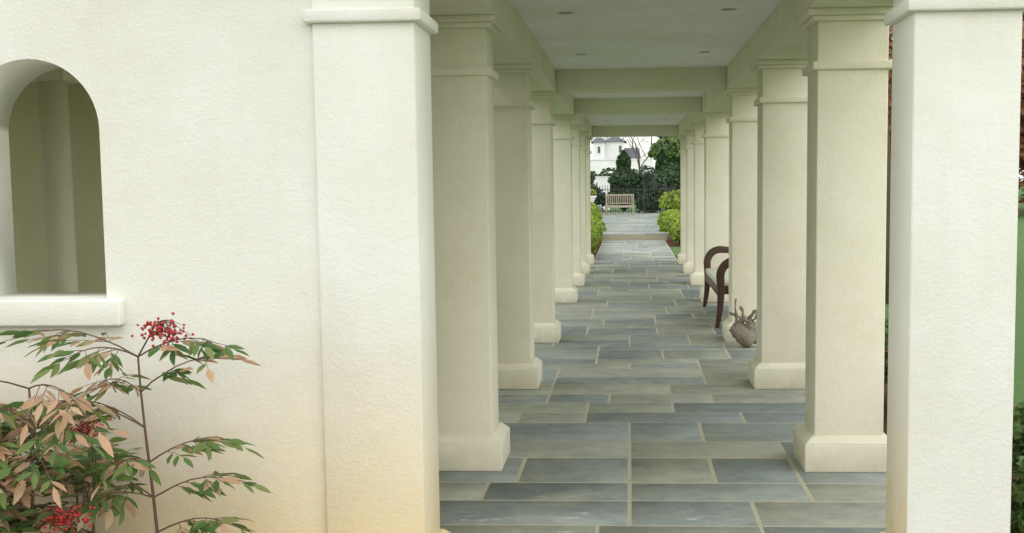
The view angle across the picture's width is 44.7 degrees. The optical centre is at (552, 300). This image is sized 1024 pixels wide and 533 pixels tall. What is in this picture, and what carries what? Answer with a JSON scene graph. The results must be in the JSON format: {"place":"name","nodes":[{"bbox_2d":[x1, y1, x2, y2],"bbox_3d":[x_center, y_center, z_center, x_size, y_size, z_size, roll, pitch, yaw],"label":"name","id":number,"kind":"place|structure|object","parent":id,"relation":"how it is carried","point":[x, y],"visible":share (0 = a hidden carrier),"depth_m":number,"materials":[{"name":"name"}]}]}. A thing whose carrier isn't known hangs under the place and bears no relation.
{"place":"outdoors","nodes":[
{"label":"outdoors","id":0,"kind":"place"},
{"bbox_2d":[31,68,79,291],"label":"column","id":1,"kind":"structure","parent":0,"point":[60,257],"depth_m":7.19,"materials":[{"name":"beige paint"}]},
{"bbox_2d":[0,319,250,532],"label":"nandina canes","id":2,"kind":"object","parent":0,"point":[77,502],"visible":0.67,"depth_m":4.37,"materials":[{"name":"plant"}]},
{"bbox_2d":[1,312,193,532],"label":"red berries","id":3,"kind":"object","parent":2,"relation":"attached to","point":[62,517],"visible":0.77,"depth_m":4.32,"materials":[{"name":"red plant"}]},
{"bbox_2d":[593,176,609,209],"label":"white garden wall","id":4,"kind":"structure","parent":0,"point":[600,181],"depth_m":74.63,"materials":[{"name":"white paint"}]},
{"bbox_2d":[593,141,623,158],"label":"house walls","id":5,"kind":"structure","parent":0,"point":[609,150],"depth_m":193.33,"materials":[{"name":"white paint"}]},
{"bbox_2d":[597,145,621,153],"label":"house window frames","id":6,"kind":"structure","parent":5,"relation":"in","point":[600,149],"depth_m":192.14,"materials":[{"name":"white wood"}]},
{"bbox_2d":[598,146,621,152],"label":"window","id":7,"kind":"structure","parent":6,"relation":"in","point":[620,148],"depth_m":193.30,"materials":[{"name":"grey glass"}]},
{"bbox_2d":[591,137,640,158],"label":"house roofs","id":8,"kind":"structure","parent":5,"relation":"on","point":[630,152],"depth_m":194.76,"materials":[{"name":"grey tile"}]},
{"bbox_2d":[590,159,652,174],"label":"terrace wall","id":9,"kind":"structure","parent":0,"point":[597,166],"depth_m":186.72,"materials":[{"name":"white paint"}]},
{"bbox_2d":[429,0,892,136],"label":"roof beams","id":10,"kind":"structure","parent":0,"point":[779,34],"depth_m":12.25,"materials":[{"name":"beige paint"}]},
{"bbox_2d":[590,38,1023,180],"bbox_3d":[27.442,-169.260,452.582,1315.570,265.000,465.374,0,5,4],"label":"sky","id":11,"kind":"structure","parent":0,"point":[645,144],"depth_m":691.67,"materials":[{"name":"white"}]},
{"bbox_2d":[600,187,1023,406],"bbox_3d":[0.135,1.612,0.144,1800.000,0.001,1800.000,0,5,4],"label":"lawn","id":12,"kind":"structure","parent":0,"point":[1018,396],"depth_m":15.84,"materials":[{"name":"green plant"}]},
{"bbox_2d":[9,82,106,292],"bbox_3d":[-3.699,-0.512,7.125,5.500,3.030,3.900,0,5,4],"label":"loggia interior","id":13,"kind":"object","parent":12,"relation":"on","point":[24,150],"visible":0.05,"depth_m":8.80,"materials":[{"name":"beige paint"}]},
{"bbox_2d":[0,0,326,532],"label":"garden wall","id":14,"kind":"structure","parent":12,"relation":"on","point":[205,110],"depth_m":4.69,"materials":[{"name":"paint"}]},
{"bbox_2d":[0,298,124,326],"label":"window sill","id":15,"kind":"structure","parent":14,"relation":"attached to","point":[61,312],"depth_m":4.70,"materials":[{"name":"paint"}]},
{"bbox_2d":[590,173,599,194],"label":"tree","id":16,"kind":"object","parent":12,"relation":"on","point":[592,178],"visible":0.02,"depth_m":69.49,"materials":[{"name":"green plant"}]},
{"bbox_2d":[591,213,606,253],"bbox_3d":[0.700,-1.674,31.822,1.202,0.990,11.928,0,5,4],"label":"box hedge","id":17,"kind":"object","parent":12,"relation":"on","point":[597,229],"visible":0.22,"depth_m":31.57,"materials":[{"name":"green plant"}]},
{"bbox_2d":[590,165,655,198],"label":"tree","id":18,"kind":"object","parent":12,"relation":"on","point":[647,177],"visible":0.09,"depth_m":98.83,"materials":[{"name":"green plant"}]},
{"bbox_2d":[594,136,658,170],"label":"bare trees","id":19,"kind":"object","parent":12,"relation":"on","point":[638,159],"visible":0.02,"depth_m":158.53,"materials":[{"name":"grey plant"}]},
{"bbox_2d":[601,219,672,240],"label":"step","id":20,"kind":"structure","parent":12,"relation":"on","point":[630,237],"depth_m":34.93,"materials":[{"name":"stone"}]},
{"bbox_2d":[601,212,665,234],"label":"terrace paving","id":21,"kind":"structure","parent":20,"relation":"on","point":[632,224],"depth_m":42.85,"materials":[{"name":"stone"}]},
{"bbox_2d":[591,202,602,220],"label":"box hedge","id":22,"kind":"object","parent":21,"relation":"on","point":[595,211],"visible":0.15,"depth_m":42.22,"materials":[{"name":"green plant"}]},
{"bbox_2d":[590,183,605,210],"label":"shrub","id":23,"kind":"object","parent":21,"relation":"on","point":[598,201],"visible":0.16,"depth_m":57.44,"materials":[{"name":"green plant"}]},
{"bbox_2d":[605,194,633,215],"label":"teak bench","id":24,"kind":"object","parent":21,"relation":"on","point":[619,206],"visible":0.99,"depth_m":55.21,"materials":[{"name":"brown wood"}]},
{"bbox_2d":[596,182,678,213],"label":"iron fence","id":25,"kind":"object","parent":21,"relation":"on","point":[636,189],"visible":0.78,"depth_m":57.17,"materials":[{"name":"black metal"}]},
{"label":"stone planter","id":26,"kind":"object","parent":21,"relation":"on","visible":0},
{"bbox_2d":[591,189,596,195],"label":"planter foliage","id":27,"kind":"object","parent":26,"relation":"on","point":[593,192],"visible":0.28,"depth_m":54.27,"materials":[{"name":"green plant"}]},
{"bbox_2d":[637,163,679,212],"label":"laurel","id":28,"kind":"object","parent":12,"relation":"on","point":[660,178],"visible":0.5,"depth_m":58.87,"materials":[{"name":"green plant"}]},
{"bbox_2d":[650,149,669,180],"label":"conifer","id":29,"kind":"object","parent":12,"relation":"on","point":[662,159],"visible":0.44,"depth_m":74.10,"materials":[{"name":"green plant"}]},
{"bbox_2d":[439,240,885,532],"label":"tiled floor","id":30,"kind":"structure","parent":12,"relation":"on","point":[670,448],"depth_m":7.88,"materials":[{"name":"grey stone"}]},
{"bbox_2d":[302,0,450,532],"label":"column","id":31,"kind":"structure","parent":30,"relation":"on","point":[373,109],"depth_m":4.64,"materials":[{"name":"paint"}]},
{"bbox_2d":[430,14,509,470],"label":"column","id":32,"kind":"structure","parent":30,"relation":"on","point":[473,433],"depth_m":6.93,"materials":[{"name":"beige paint"}]},
{"bbox_2d":[493,64,542,388],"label":"column","id":33,"kind":"structure","parent":30,"relation":"on","point":[519,365],"depth_m":9.70,"materials":[{"name":"beige paint"}]},
{"bbox_2d":[531,91,560,342],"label":"column","id":34,"kind":"structure","parent":30,"relation":"on","point":[547,326],"depth_m":12.52,"materials":[{"name":"beige paint"}]},
{"bbox_2d":[553,114,577,302],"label":"column","id":35,"kind":"structure","parent":30,"relation":"on","point":[566,290],"depth_m":16.73,"materials":[{"name":"beige paint"}]},
{"bbox_2d":[572,124,584,285],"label":"column","id":36,"kind":"structure","parent":30,"relation":"on","point":[578,277],"depth_m":19.53,"materials":[{"name":"beige paint"}]},
{"bbox_2d":[580,131,589,273],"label":"column","id":37,"kind":"structure","parent":30,"relation":"on","point":[585,266],"depth_m":22.11,"materials":[{"name":"beige paint"}]},
{"bbox_2d":[586,137,593,264],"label":"column","id":38,"kind":"structure","parent":30,"relation":"on","point":[590,258],"depth_m":24.63,"materials":[{"name":"beige paint"}]},
{"bbox_2d":[439,241,885,532],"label":"floor grout","id":39,"kind":"object","parent":30,"relation":"on","point":[715,481],"visible":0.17,"depth_m":7.22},
{"bbox_2d":[677,135,685,263],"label":"column","id":40,"kind":"structure","parent":30,"relation":"on","point":[681,257],"depth_m":24.52,"materials":[{"name":"beige paint"}]},
{"bbox_2d":[683,130,693,272],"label":"column","id":41,"kind":"structure","parent":30,"relation":"on","point":[688,265],"depth_m":21.99,"materials":[{"name":"beige paint"}]},
{"bbox_2d":[690,123,703,284],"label":"column","id":42,"kind":"structure","parent":30,"relation":"on","point":[697,276],"depth_m":19.41,"materials":[{"name":"beige paint"}]},
{"bbox_2d":[699,112,728,301],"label":"column","id":43,"kind":"structure","parent":30,"relation":"on","point":[715,135],"depth_m":16.57,"materials":[{"name":"beige paint"}]},
{"bbox_2d":[703,246,728,327],"bbox_3d":[2.133,-0.205,14.854,0.534,0.784,2.420,0,5,4],"label":"chair frame","id":44,"kind":"object","parent":30,"relation":"on","point":[722,288],"visible":0.46,"depth_m":13.69,"materials":[{"name":"brown wood"}]},
{"bbox_2d":[705,274,716,294],"bbox_3d":[1.908,-0.201,14.868,0.026,0.088,2.280,0,5,4],"label":"scroll bench apron","id":45,"kind":"object","parent":44,"relation":"attached to","point":[712,284],"visible":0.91,"depth_m":14.77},
{"bbox_2d":[706,268,728,285],"bbox_3d":[2.132,-0.280,14.847,0.465,0.065,2.276,0,5,4],"label":"cushion","id":46,"kind":"object","parent":44,"relation":"on","point":[711,273],"visible":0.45,"depth_m":15.03,"materials":[{"name":"white fabric"}]},
{"bbox_2d":[722,88,757,341],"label":"column","id":47,"kind":"structure","parent":30,"relation":"on","point":[741,120],"depth_m":12.38,"materials":[{"name":"beige paint"}]},
{"bbox_2d":[729,298,756,347],"bbox_3d":[1.857,0.211,12.089,0.333,0.489,0.236,1,6,21],"label":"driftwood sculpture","id":48,"kind":"object","parent":30,"relation":"on","point":[744,335],"visible":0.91,"depth_m":12.03,"materials":[{"name":"grey wood"}]},
{"bbox_2d":[748,59,807,388],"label":"column","id":49,"kind":"structure","parent":30,"relation":"on","point":[781,103],"depth_m":9.57,"materials":[{"name":"beige paint"}]},
{"bbox_2d":[793,6,892,472],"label":"column","id":50,"kind":"structure","parent":30,"relation":"on","point":[847,68],"depth_m":6.80,"materials":[{"name":"beige paint"}]},
{"bbox_2d":[879,0,1023,532],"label":"column","id":51,"kind":"structure","parent":30,"relation":"on","point":[956,98],"depth_m":4.51,"materials":[{"name":"paint"}]},
{"bbox_2d":[654,137,679,173],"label":"tree","id":52,"kind":"object","parent":12,"relation":"on","point":[675,162],"visible":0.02,"depth_m":132.81,"materials":[{"name":"green plant"}]},
{"bbox_2d":[657,208,680,243],"bbox_3d":[3.917,-2.314,38.085,1.416,0.876,13.296,0,5,4],"label":"box hedge","id":53,"kind":"object","parent":12,"relation":"on","point":[668,220],"visible":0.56,"depth_m":35.92,"materials":[{"name":"green plant"}]},
{"bbox_2d":[591,240,1016,499],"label":"mulch beds","id":54,"kind":"object","parent":12,"relation":"on","point":[670,243],"visible":0.03,"depth_m":9.62,"materials":[{"name":"brown soil"}]},
{"bbox_2d":[658,189,679,209],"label":"yellow shrub","id":55,"kind":"object","parent":54,"relation":"on","point":[672,200],"visible":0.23,"depth_m":51.21,"materials":[{"name":"green plant"}]},
{"bbox_2d":[884,318,1023,532],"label":"shrub","id":56,"kind":"object","parent":54,"relation":"on","point":[1017,510],"visible":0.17,"depth_m":5.91,"materials":[{"name":"green plant"}]},
{"bbox_2d":[885,83,891,304],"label":"slim trees","id":57,"kind":"object","parent":12,"relation":"on","point":[888,222],"depth_m":15.91,"materials":[{"name":"green plant"}]},
{"bbox_2d":[888,31,892,163],"bbox_3d":[5.978,-3.323,21.215,3.317,5.749,4.375,0,5,4],"label":"russet tree","id":58,"kind":"object","parent":12,"relation":"on","point":[889,93],"depth_m":21.98,"materials":[{"name":"plant"}]},
{"bbox_2d":[888,26,892,74],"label":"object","id":59,"kind":"object","parent":12,"relation":"on","point":[890,47],"visible":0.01,"depth_m":94.60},
{"bbox_2d":[888,12,1023,215],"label":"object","id":60,"kind":"object","parent":12,"relation":"on","point":[1021,155],"depth_m":51.48,"materials":[{"name":"green plant"}]},
{"bbox_2d":[1019,69,1023,169],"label":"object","id":61,"kind":"object","parent":12,"relation":"on","point":[1020,158],"depth_m":55.46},
{"bbox_3d":[-4.129,1.405,2.955,6.140,0.042,4.100,0,5,4],"label":"planting bed by the wall","id":62,"kind":"object","parent":12,"relation":"on","visible":0},
{"bbox_2d":[0,330,271,532],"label":"shrub leaves","id":63,"kind":"object","parent":62,"relation":"on","point":[18,488],"visible":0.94,"depth_m":4.24,"materials":[{"name":"green plant"}]},
{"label":"shrub trunks","id":64,"kind":"object","parent":12,"relation":"on","visible":0},
{"bbox_2d":[605,150,640,211],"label":"holly","id":65,"kind":"object","parent":64,"relation":"on","point":[622,174],"depth_m":61.22,"materials":[{"name":"green plant"}]},
{"bbox_2d":[647,136,679,161],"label":"pale tree","id":66,"kind":"object","parent":64,"relation":"attached to","point":[670,145],"visible":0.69,"depth_m":93.35,"materials":[{"name":"green plant"}]},
{"bbox_3d":[1.013,-2.773,14.588,3.174,0.388,21.118,0,5,4],"label":"roof","id":67,"kind":"object","parent":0,"visible":0},
{"bbox_2d":[511,0,781,125],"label":"ceiling soffit","id":68,"kind":"structure","parent":67,"relation":"attached to","point":[612,34],"depth_m":9.46,"materials":[{"name":"paint"}]},
{"bbox_2d":[557,8,736,120],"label":"recessed lights","id":69,"kind":"object","parent":68,"relation":"attached to","point":[729,9],"visible":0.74,"depth_m":8.21}
]}

